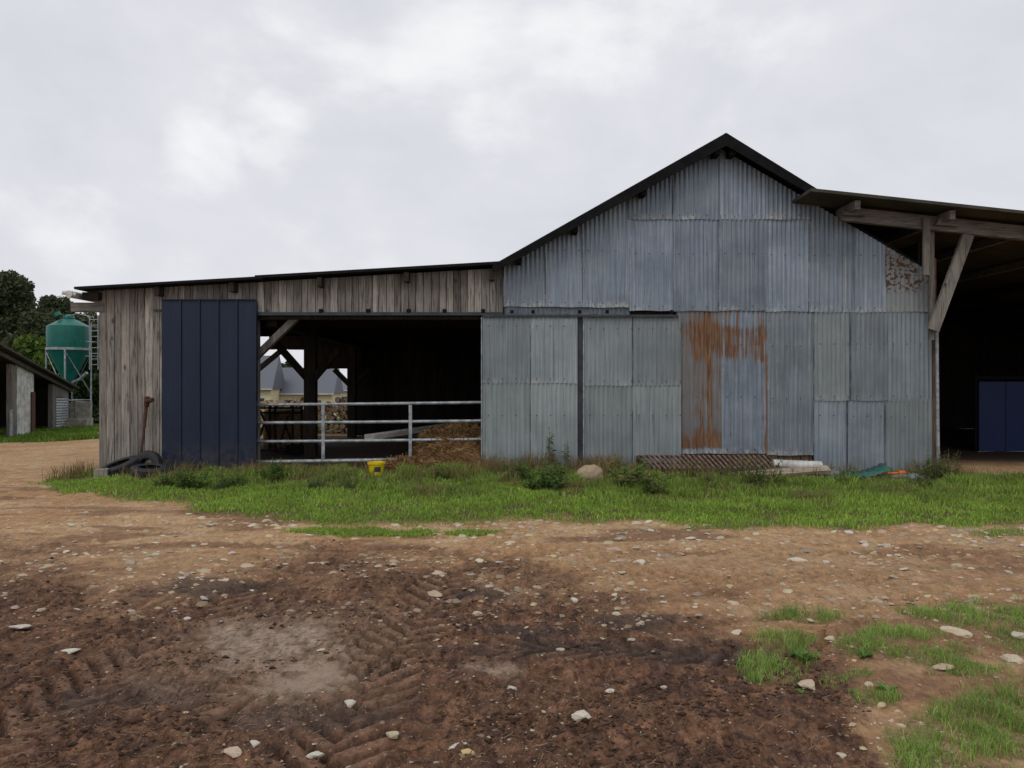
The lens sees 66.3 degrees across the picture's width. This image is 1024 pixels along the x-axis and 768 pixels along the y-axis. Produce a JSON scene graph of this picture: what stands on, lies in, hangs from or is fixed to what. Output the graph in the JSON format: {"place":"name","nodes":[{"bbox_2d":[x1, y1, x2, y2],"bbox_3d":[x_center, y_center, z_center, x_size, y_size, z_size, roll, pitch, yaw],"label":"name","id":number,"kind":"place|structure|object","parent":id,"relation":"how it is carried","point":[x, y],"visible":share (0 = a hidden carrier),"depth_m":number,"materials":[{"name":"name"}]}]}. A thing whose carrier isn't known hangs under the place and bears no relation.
{"place":"outdoors","nodes":[
{"label":"outdoors","id":0,"kind":"place"},
{"bbox_2d":[0,418,346,442],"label":"meadow grass","id":1,"kind":"structure","parent":0,"point":[39,434],"depth_m":24.31,"materials":[{"name":"plant"}]},
{"bbox_2d":[211,480,226,489],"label":"bramble","id":2,"kind":"object","parent":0,"point":[217,486],"visible":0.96,"depth_m":11.91,"materials":[{"name":"green plant"}]},
{"bbox_2d":[260,356,284,400],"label":"house","id":3,"kind":"structure","parent":0,"point":[272,380],"depth_m":78.79,"materials":[{"name":"stone"}]},
{"bbox_2d":[279,368,343,417],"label":"house","id":4,"kind":"structure","parent":0,"point":[330,387],"depth_m":81.44,"materials":[{"name":"stone"}]},
{"bbox_2d":[341,381,346,399],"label":"house","id":5,"kind":"structure","parent":0,"point":[344,394],"depth_m":98.00,"materials":[{"name":"stone"}]},
{"bbox_2d":[0,428,1023,767],"bbox_3d":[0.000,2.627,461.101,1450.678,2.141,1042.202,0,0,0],"label":"ground","id":6,"kind":"structure","parent":0,"point":[24,464],"depth_m":5.25,"materials":[{"name":"soil"}]},
{"bbox_2d":[9,624,30,628],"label":"stone","id":7,"kind":"object","parent":6,"relation":"on","point":[23,626],"visible":1,"depth_m":5.15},
{"bbox_2d":[1,309,55,351],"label":"oak tree","id":8,"kind":"object","parent":6,"relation":"on","point":[33,319],"visible":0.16,"depth_m":40.27,"materials":[{"name":"green plant"}]},
{"bbox_2d":[0,269,63,347],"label":"oak tree","id":9,"kind":"object","parent":6,"relation":"on","point":[17,297],"visible":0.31,"depth_m":45.40,"materials":[{"name":"green plant"}]},
{"bbox_2d":[11,332,55,372],"bbox_3d":[-21.745,-0.078,35.659,3.164,4.610,1.830,0,0,28],"label":"hedge","id":10,"kind":"object","parent":6,"relation":"on","point":[31,346],"visible":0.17,"depth_m":35.00,"materials":[{"name":"green plant"}]},
{"bbox_2d":[0,343,78,436],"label":"outbuilding","id":11,"kind":"structure","parent":6,"relation":"on","point":[33,394],"depth_m":25.59,"materials":[{"name":"metal"}]},
{"bbox_2d":[37,294,79,321],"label":"oak tree","id":12,"kind":"object","parent":6,"relation":"on","point":[61,305],"visible":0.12,"depth_m":49.75,"materials":[{"name":"green plant"}]},
{"bbox_2d":[32,325,96,401],"bbox_3d":[-20.285,-0.195,36.612,5.542,5.202,2.325,0,0,12],"label":"hedge","id":13,"kind":"object","parent":6,"relation":"on","point":[43,334],"visible":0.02,"depth_m":36.05,"materials":[{"name":"green plant"}]},
{"bbox_2d":[60,648,79,653],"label":"stone","id":14,"kind":"object","parent":6,"relation":"on","point":[71,650],"visible":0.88,"depth_m":4.71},
{"bbox_2d":[69,402,74,418],"bbox_3d":[-16.487,1.182,29.499,0.671,0.994,0.575,0,0,-18],"label":"concrete block","id":15,"kind":"object","parent":6,"relation":"on","point":[71,410],"depth_m":29.23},
{"bbox_2d":[45,311,98,401],"bbox_3d":[-16.712,-0.680,30.000,2.050,4.160,1.556,0,0,0],"label":"feed silo","id":16,"kind":"object","parent":15,"relation":"on","point":[68,347],"visible":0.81,"depth_m":29.58,"materials":[{"name":"metal"}]},
{"bbox_2d":[65,418,92,426],"bbox_3d":[-16.208,1.473,29.091,1.031,0.388,0.910,0,0,-17],"label":"concrete block","id":17,"kind":"object","parent":6,"relation":"on","point":[79,422],"depth_m":28.74,"materials":[{"name":"concrete"}]},
{"bbox_2d":[75,401,91,418],"bbox_3d":[-16.119,1.157,29.499,0.538,1.040,0.472,0,0,-22],"label":"concrete block","id":18,"kind":"object","parent":6,"relation":"on","point":[83,409],"depth_m":29.30,"materials":[{"name":"concrete"}]},
{"bbox_2d":[74,346,98,423],"bbox_3d":[-16.525,0.359,30.993,1.801,3.742,1.374,0,0,18],"label":"hedge","id":19,"kind":"object","parent":6,"relation":"on","point":[83,391],"visible":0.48,"depth_m":30.68,"materials":[{"name":"green plant"}]},
{"bbox_2d":[75,312,98,329],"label":"oak tree","id":20,"kind":"object","parent":6,"relation":"on","point":[83,319],"visible":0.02,"depth_m":55.38,"materials":[{"name":"green plant"}]},
{"bbox_2d":[94,468,108,477],"bbox_3d":[-7.250,1.578,13.851,0.229,0.163,0.201,0,0,-16],"label":"concrete block","id":21,"kind":"object","parent":6,"relation":"on","point":[102,471],"depth_m":13.77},
{"bbox_2d":[102,455,142,476],"bbox_3d":[-7.150,1.520,14.280,0.783,0.180,0.783,-16,14,0],"label":"tyre","id":22,"kind":"object","parent":6,"relation":"on","point":[128,462],"visible":0.62,"depth_m":14.14,"materials":[{"name":"black rubber"}]},
{"bbox_2d":[140,396,154,452],"bbox_3d":[-6.744,0.925,14.481,0.228,1.392,0.223,0,0,16],"label":"iron prop","id":23,"kind":"object","parent":6,"relation":"on","point":[148,400],"visible":0.92,"depth_m":14.50,"materials":[{"name":"metal"}]},
{"bbox_2d":[129,463,169,478],"bbox_3d":[-6.356,1.530,13.750,0.644,0.180,0.644,4,6,0],"label":"tyre","id":24,"kind":"object","parent":6,"relation":"on","point":[142,469],"visible":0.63,"depth_m":13.59,"materials":[{"name":"black rubber"}]},
{"bbox_2d":[136,450,162,463],"bbox_3d":[-6.631,1.530,14.250,0.644,0.644,0.150,0,-14,20],"label":"tyre","id":25,"kind":"object","parent":6,"relation":"on","point":[152,456],"visible":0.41,"depth_m":14.23,"materials":[{"name":"black rubber"}]},
{"bbox_2d":[151,469,176,486],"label":"bramble","id":26,"kind":"object","parent":6,"relation":"on","point":[164,483],"visible":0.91,"depth_m":12.18,"materials":[{"name":"green plant"}]},
{"bbox_2d":[163,474,179,485],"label":"dock weed","id":27,"kind":"object","parent":6,"relation":"on","point":[170,480],"visible":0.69,"depth_m":12.25,"materials":[{"name":"green plant"}]},
{"bbox_2d":[171,463,213,488],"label":"nettle clump","id":28,"kind":"object","parent":6,"relation":"on","point":[185,481],"visible":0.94,"depth_m":12.01,"materials":[{"name":"green plant"}]},
{"bbox_2d":[211,466,229,477],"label":"dry weed","id":29,"kind":"object","parent":6,"relation":"on","point":[220,473],"visible":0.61,"depth_m":12.80,"materials":[{"name":"green plant"}]},
{"bbox_2d":[211,474,233,486],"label":"bramble","id":30,"kind":"object","parent":6,"relation":"on","point":[223,478],"visible":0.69,"depth_m":12.19,"materials":[{"name":"green plant"}]},
{"bbox_2d":[220,479,234,488],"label":"nettle clump","id":31,"kind":"object","parent":6,"relation":"on","point":[229,485],"visible":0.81,"depth_m":12.10,"materials":[{"name":"green plant"}]},
{"bbox_2d":[224,746,241,757],"bbox_3d":[-1.211,1.606,3.413,0.080,0.027,0.070,0,0,37],"label":"stone","id":32,"kind":"object","parent":6,"relation":"on","point":[234,752],"visible":1,"depth_m":3.40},
{"bbox_2d":[227,474,247,483],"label":"nettle clump","id":33,"kind":"object","parent":6,"relation":"on","point":[237,478],"visible":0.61,"depth_m":12.50,"materials":[{"name":"green plant"}]},
{"bbox_2d":[230,474,246,486],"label":"dock weed","id":34,"kind":"object","parent":6,"relation":"on","point":[244,482],"visible":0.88,"depth_m":12.16,"materials":[{"name":"green plant"}]},
{"bbox_2d":[250,740,259,746],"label":"stone","id":35,"kind":"object","parent":6,"relation":"on","point":[254,743],"visible":1,"depth_m":3.50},
{"bbox_2d":[264,469,280,482],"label":"dock weed","id":36,"kind":"object","parent":6,"relation":"on","point":[274,478],"visible":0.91,"depth_m":12.82,"materials":[{"name":"green plant"}]},
{"bbox_2d":[255,458,291,479],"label":"nettle clump","id":37,"kind":"object","parent":6,"relation":"on","point":[277,467],"visible":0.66,"depth_m":13.07,"materials":[{"name":"green plant"}]},
{"bbox_2d":[260,406,302,449],"bbox_3d":[-5.807,1.162,19.281,1.305,1.300,0.088,0,0,0],"label":"feed barrier","id":38,"kind":"object","parent":6,"relation":"on","point":[275,413],"visible":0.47,"depth_m":19.27,"materials":[{"name":"metal"}]},
{"bbox_2d":[62,261,502,471],"bbox_3d":[-4.191,-0.106,19.875,8.665,4.312,11.050,0,0,0],"label":"timber lean to","id":39,"kind":"object","parent":6,"relation":"on","point":[186,355],"visible":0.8,"depth_m":14.69,"materials":[{"name":"wood"}]},
{"bbox_2d":[161,299,257,471],"bbox_3d":[-5.626,0.037,14.575,1.768,3.226,0.098,0,0,0],"label":"blue door","id":40,"kind":"structure","parent":39,"relation":"in","point":[210,346],"depth_m":14.57,"materials":[{"name":"blue paint"}]},
{"bbox_2d":[258,401,480,463],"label":"field gate","id":41,"kind":"structure","parent":39,"relation":"attached to","point":[323,440],"depth_m":14.82,"materials":[{"name":"metal"}]},
{"bbox_2d":[263,409,303,447],"bbox_3d":[-5.949,1.155,20.600,1.130,0.990,1.130,0,0,0],"label":"round bale","id":42,"kind":"object","parent":6,"relation":"on","point":[281,417],"visible":0.45,"depth_m":20.10,"materials":[{"name":"plant"}]},
{"bbox_2d":[306,751,324,758],"bbox_3d":[-0.863,1.628,3.447,0.077,0.025,0.052,-2,0,1],"label":"stone","id":43,"kind":"object","parent":6,"relation":"on","point":[314,754],"visible":1,"depth_m":3.43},
{"bbox_2d":[305,472,330,489],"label":"bramble","id":44,"kind":"object","parent":6,"relation":"on","point":[314,483],"visible":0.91,"depth_m":11.81,"materials":[{"name":"green plant"}]},
{"bbox_2d":[335,474,358,489],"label":"bramble","id":45,"kind":"object","parent":6,"relation":"on","point":[349,485],"visible":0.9,"depth_m":11.82,"materials":[{"name":"green plant"}]},
{"bbox_2d":[344,699,355,707],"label":"stone","id":46,"kind":"object","parent":6,"relation":"on","point":[350,703],"visible":1,"depth_m":3.96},
{"bbox_2d":[367,461,384,474],"bbox_3d":[-2.413,1.498,13.950,0.320,0.228,0.320,0,0,0],"label":"bucket","id":47,"kind":"object","parent":6,"relation":"on","point":[378,466],"visible":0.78,"depth_m":13.84,"materials":[{"name":"yellow plastic"}]},
{"bbox_2d":[386,731,398,739],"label":"stone","id":48,"kind":"object","parent":6,"relation":"on","point":[394,735],"visible":1,"depth_m":3.61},
{"bbox_2d":[281,525,504,538],"bbox_3d":[-1.348,1.655,8.826,2.572,0.104,0.623,0,0,0],"label":"turf strip","id":49,"kind":"object","parent":6,"relation":"on","point":[357,531],"visible":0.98,"depth_m":8.78,"materials":[{"name":"green plant"}]},
{"bbox_2d":[363,419,490,473],"bbox_3d":[-1.294,1.275,15.510,3.459,1.117,3.580,0,0,0],"label":"hay heap","id":50,"kind":"object","parent":6,"relation":"on","point":[427,453],"visible":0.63,"depth_m":14.70,"materials":[{"name":"plant"}]},
{"bbox_2d":[364,422,480,438],"bbox_3d":[-1.784,0.983,17.500,0.220,0.245,4.515,0,0,28],"label":"metal channel","id":51,"kind":"object","parent":50,"relation":"on","point":[393,433],"visible":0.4,"depth_m":16.27,"materials":[{"name":"grey metal"}]},
{"bbox_2d":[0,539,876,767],"bbox_3d":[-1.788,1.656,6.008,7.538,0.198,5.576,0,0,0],"label":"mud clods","id":52,"kind":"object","parent":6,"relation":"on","point":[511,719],"visible":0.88,"depth_m":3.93,"materials":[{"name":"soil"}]},
{"bbox_2d":[434,462,449,479],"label":"dock weed","id":53,"kind":"object","parent":6,"relation":"on","point":[440,472],"visible":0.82,"depth_m":12.92,"materials":[{"name":"green plant"}]},
{"bbox_2d":[443,466,455,479],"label":"dry weed","id":54,"kind":"object","parent":6,"relation":"on","point":[449,476],"visible":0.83,"depth_m":12.84,"materials":[{"name":"green plant"}]},
{"bbox_2d":[448,742,466,749],"bbox_3d":[-0.245,1.630,3.526,0.091,0.023,0.071,-6,-7,-17],"label":"stone","id":55,"kind":"object","parent":6,"relation":"on","point":[453,746],"visible":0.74,"depth_m":3.52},
{"bbox_2d":[461,748,474,754],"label":"stone","id":56,"kind":"object","parent":6,"relation":"on","point":[466,751],"visible":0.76,"depth_m":3.45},
{"bbox_2d":[472,611,482,616],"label":"stone","id":57,"kind":"object","parent":6,"relation":"on","point":[477,613],"visible":1,"depth_m":5.64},
{"bbox_2d":[487,454,499,474],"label":"dry weed","id":58,"kind":"object","parent":6,"relation":"on","point":[497,469],"visible":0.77,"depth_m":13.48,"materials":[{"name":"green plant"}]},
{"bbox_2d":[0,495,1021,767],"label":"pebbles","id":59,"kind":"object","parent":6,"relation":"on","point":[862,747],"visible":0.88,"depth_m":5.12,"materials":[{"name":"stone"}]},
{"bbox_2d":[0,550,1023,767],"bbox_3d":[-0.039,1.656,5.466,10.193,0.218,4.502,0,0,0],"label":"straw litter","id":60,"kind":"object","parent":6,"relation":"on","point":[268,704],"visible":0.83,"depth_m":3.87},
{"bbox_2d":[0,501,1023,629],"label":"stone chips","id":61,"kind":"object","parent":6,"relation":"on","point":[203,571],"visible":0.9,"depth_m":7.00,"materials":[{"name":"stone"}]},
{"bbox_2d":[501,457,535,481],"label":"nettle clump","id":62,"kind":"object","parent":6,"relation":"on","point":[519,471],"visible":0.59,"depth_m":12.81,"materials":[{"name":"green plant"}]},
{"bbox_2d":[42,448,1007,481],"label":"seed grass","id":63,"kind":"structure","parent":6,"relation":"on","point":[600,462],"depth_m":13.80,"materials":[{"name":"plant"}]},
{"bbox_2d":[517,457,572,490],"bbox_3d":[0.520,1.367,11.774,0.769,0.548,0.662,0,0,24],"label":"nettle clump","id":64,"kind":"object","parent":6,"relation":"on","point":[556,484],"visible":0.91,"depth_m":11.70,"materials":[{"name":"green plant"}]},
{"bbox_2d":[546,451,569,471],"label":"dry weed","id":65,"kind":"object","parent":6,"relation":"on","point":[557,461],"visible":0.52,"depth_m":13.73,"materials":[{"name":"green plant"}]},
{"bbox_2d":[545,427,570,465],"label":"dock weed","id":66,"kind":"object","parent":6,"relation":"on","point":[549,444],"visible":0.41,"depth_m":14.49,"materials":[{"name":"green plant"}]},
{"bbox_2d":[571,710,591,721],"bbox_3d":[0.347,1.627,3.850,0.112,0.046,0.087,8,9,2],"label":"stone","id":67,"kind":"object","parent":6,"relation":"on","point":[579,715],"visible":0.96,"depth_m":3.82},
{"bbox_2d":[577,464,603,481],"bbox_3d":[1.262,1.540,12.842,0.515,0.478,0.417,9,2,-23],"label":"boulder","id":68,"kind":"object","parent":6,"relation":"on","point":[593,471],"visible":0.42,"depth_m":12.69,"materials":[{"name":"stone"}]},
{"bbox_2d":[606,454,646,490],"bbox_3d":[1.734,1.340,11.845,0.654,0.614,0.513,0,0,-32],"label":"dock weed","id":69,"kind":"object","parent":6,"relation":"on","point":[632,479],"visible":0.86,"depth_m":11.83,"materials":[{"name":"green plant"}]},
{"bbox_2d":[636,559,645,564],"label":"stone","id":70,"kind":"object","parent":6,"relation":"on","point":[640,561],"visible":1,"depth_m":7.21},
{"bbox_2d":[638,462,673,495],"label":"dock weed","id":71,"kind":"object","parent":6,"relation":"on","point":[651,489],"visible":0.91,"depth_m":11.37,"materials":[{"name":"green plant"}]},
{"bbox_2d":[675,453,706,478],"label":"dry weed","id":72,"kind":"object","parent":6,"relation":"on","point":[693,475],"visible":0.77,"depth_m":12.74,"materials":[{"name":"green plant"}]},
{"bbox_2d":[650,466,758,476],"bbox_3d":[3.571,1.576,14.100,2.078,0.148,0.650,0,0,0],"label":"iron rack","id":73,"kind":"object","parent":6,"relation":"on","point":[651,467],"visible":0.12,"depth_m":14.32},
{"bbox_2d":[636,455,780,471],"bbox_3d":[3.553,1.478,14.225,2.512,0.344,0.600,0,0,0],"label":"iron rack","id":74,"kind":"object","parent":73,"relation":"on","point":[665,457],"visible":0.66,"depth_m":14.25,"materials":[{"name":"metal"}]},
{"bbox_2d":[481,133,932,470],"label":"corrugated barn","id":75,"kind":"structure","parent":6,"relation":"on","point":[721,294],"depth_m":14.65,"materials":[{"name":"metal"}]},
{"bbox_2d":[481,314,577,466],"bbox_3d":[0.322,0.177,14.586,1.794,2.958,0.055,0,0,0],"label":"sliding door","id":76,"kind":"structure","parent":75,"relation":"in","point":[529,364],"depth_m":14.59,"materials":[{"name":"metal"}]},
{"bbox_2d":[583,314,680,468],"bbox_3d":[2.238,0.177,14.611,1.831,2.958,0.055,0,0,0],"label":"sliding door","id":77,"kind":"structure","parent":75,"relation":"in","point":[632,365],"depth_m":14.62,"materials":[{"name":"metal"}]},
{"bbox_2d":[717,461,732,476],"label":"dock weed","id":78,"kind":"object","parent":6,"relation":"on","point":[726,469],"visible":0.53,"depth_m":13.22,"materials":[{"name":"green plant"}]},
{"bbox_2d":[731,629,740,634],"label":"stone","id":79,"kind":"object","parent":6,"relation":"on","point":[736,632],"visible":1,"depth_m":5.17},
{"bbox_2d":[723,449,758,483],"bbox_3d":[3.723,1.325,12.667,0.606,0.640,0.404,0,0,38],"label":"dry weed","id":80,"kind":"object","parent":6,"relation":"on","point":[742,466],"visible":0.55,"depth_m":12.62,"materials":[{"name":"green plant"}]},
{"bbox_2d":[727,454,785,485],"bbox_3d":[3.898,1.380,12.254,0.686,0.556,0.977,0,0,-22],"label":"bramble","id":81,"kind":"object","parent":6,"relation":"on","point":[756,476],"visible":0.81,"depth_m":12.14,"materials":[{"name":"green plant"}]},
{"bbox_2d":[738,465,830,475],"bbox_3d":[4.818,1.554,13.850,1.657,0.211,0.174,0,0,-7],"label":"pale board","id":82,"kind":"object","parent":6,"relation":"on","point":[806,469],"visible":0.57,"depth_m":13.85,"materials":[{"name":"wood"}]},
{"bbox_2d":[787,557,807,561],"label":"stone","id":83,"kind":"object","parent":6,"relation":"on","point":[797,559],"visible":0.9,"depth_m":7.23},
{"bbox_2d":[788,645,814,660],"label":"rosette weed","id":84,"kind":"object","parent":6,"relation":"on","point":[803,652],"visible":0.98,"depth_m":4.72,"materials":[{"name":"green plant"}]},
{"bbox_2d":[798,679,814,690],"bbox_3d":[1.613,1.645,4.278,0.091,0.045,0.086,-11,6,-8],"label":"stone","id":85,"kind":"object","parent":6,"relation":"on","point":[809,684],"visible":1,"depth_m":4.26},
{"bbox_2d":[797,470,838,476],"bbox_3d":[5.472,1.613,14.175,0.927,0.137,0.225,0,0,9],"label":"grey board","id":86,"kind":"object","parent":6,"relation":"on","point":[833,471],"visible":0.21,"depth_m":14.09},
{"bbox_2d":[771,459,822,468],"bbox_3d":[5.158,1.475,14.200,0.877,0.231,0.199,0,0,0],"label":"roll","id":87,"kind":"object","parent":86,"relation":"on","point":[791,463],"visible":0.52,"depth_m":14.12,"materials":[{"name":"white plastic"}]},
{"bbox_2d":[824,636,834,641],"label":"stone","id":88,"kind":"object","parent":6,"relation":"on","point":[828,638],"visible":0.98,"depth_m":5.01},
{"bbox_2d":[655,520,1023,767],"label":"turf patches","id":89,"kind":"object","parent":6,"relation":"on","point":[918,750],"visible":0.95,"depth_m":4.48,"materials":[{"name":"green plant"}]},
{"bbox_2d":[836,752,846,757],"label":"stone","id":90,"kind":"object","parent":6,"relation":"on","point":[841,755],"visible":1,"depth_m":3.48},
{"bbox_2d":[834,469,855,482],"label":"dock weed","id":91,"kind":"object","parent":6,"relation":"on","point":[840,473],"visible":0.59,"depth_m":12.07,"materials":[{"name":"green plant"}]},
{"bbox_2d":[842,464,864,480],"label":"dock weed","id":92,"kind":"object","parent":6,"relation":"on","point":[854,473],"visible":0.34,"depth_m":12.23,"materials":[{"name":"green plant"}]},
{"bbox_2d":[827,463,891,477],"bbox_3d":[6.166,1.551,14.000,1.115,0.235,0.501,0,0,0],"label":"green sheet","id":93,"kind":"object","parent":6,"relation":"on","point":[873,470],"visible":0.58,"depth_m":14.00,"materials":[{"name":"plastic"}]},
{"bbox_2d":[853,647,873,657],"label":"rosette weed","id":94,"kind":"object","parent":6,"relation":"on","point":[865,654],"visible":1,"depth_m":4.74,"materials":[{"name":"green plant"}]},
{"bbox_2d":[864,681,872,686],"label":"stone","id":95,"kind":"object","parent":6,"relation":"on","point":[867,683],"visible":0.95,"depth_m":4.31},
{"bbox_2d":[877,702,885,708],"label":"stone","id":96,"kind":"object","parent":6,"relation":"on","point":[881,705],"visible":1,"depth_m":4.02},
{"bbox_2d":[873,680,897,691],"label":"rosette weed","id":97,"kind":"object","parent":6,"relation":"on","point":[883,686],"visible":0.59,"depth_m":4.25,"materials":[{"name":"green plant"}]},
{"bbox_2d":[888,470,905,474],"bbox_3d":[6.893,1.587,14.023,0.302,0.090,0.101,0,0,20],"label":"orange pipe","id":98,"kind":"object","parent":6,"relation":"on","point":[899,472],"visible":0.86,"depth_m":14.03,"materials":[{"name":"plastic"}]},
{"bbox_2d":[883,473,923,478],"bbox_3d":[6.805,1.656,13.750,0.764,0.136,0.421,0,0,0],"label":"grey slab","id":99,"kind":"object","parent":6,"relation":"on","point":[912,476],"depth_m":13.84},
{"bbox_2d":[792,188,1023,467],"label":"open shed","id":100,"kind":"structure","parent":6,"relation":"on","point":[970,258],"depth_m":16.99,"materials":[{"name":"wood"}]},
{"bbox_2d":[974,374,1023,451],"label":"blue partition","id":101,"kind":"object","parent":100,"relation":"in","point":[998,416],"visible":0.94,"depth_m":19.18,"materials":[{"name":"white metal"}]},
{"bbox_2d":[905,468,938,487],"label":"bramble","id":102,"kind":"object","parent":6,"relation":"on","point":[920,478],"visible":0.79,"depth_m":11.95,"materials":[{"name":"green plant"}]},
{"bbox_2d":[913,451,964,480],"bbox_3d":[7.133,1.369,13.125,0.923,0.526,0.648,0,0,-5],"label":"bramble","id":103,"kind":"object","parent":6,"relation":"on","point":[938,472],"visible":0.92,"depth_m":13.09,"materials":[{"name":"green plant"}]},
{"bbox_2d":[931,663,954,670],"bbox_3d":[2.488,1.640,4.530,0.125,0.043,0.108,-5,-6,17],"label":"stone","id":104,"kind":"object","parent":6,"relation":"on","point":[942,667],"visible":0.89,"depth_m":4.50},
{"bbox_2d":[934,448,960,475],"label":"dry weed","id":105,"kind":"object","parent":6,"relation":"on","point":[948,462],"visible":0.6,"depth_m":13.59,"materials":[{"name":"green plant"}]},
{"bbox_2d":[940,626,972,637],"bbox_3d":[2.912,1.619,5.136,0.186,0.048,0.126,0,0,36],"label":"stone","id":106,"kind":"object","parent":6,"relation":"on","point":[959,632],"visible":1,"depth_m":5.10,"materials":[{"name":"stone"}]},
{"bbox_2d":[1000,654,1023,663],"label":"stone","id":107,"kind":"object","parent":6,"relation":"on","point":[1014,658],"visible":0.87,"depth_m":4.64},
{"bbox_2d":[1011,631,1023,639],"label":"stone","id":108,"kind":"object","parent":6,"relation":"on","point":[1018,635],"visible":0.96,"depth_m":5.04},
{"bbox_2d":[0,0,1023,377],"label":"sky","id":109,"kind":"structure","parent":0,"point":[142,141],"materials":[{"name":"white"}]},
{"bbox_2d":[28,460,1023,531],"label":"grass","id":110,"kind":"structure","parent":0,"point":[886,495],"depth_m":11.06,"materials":[{"name":"plant"}]},
{"bbox_2d":[870,470,890,479],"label":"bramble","id":111,"kind":"object","parent":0,"point":[876,476],"visible":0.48,"depth_m":12.62,"materials":[{"name":"green plant"}]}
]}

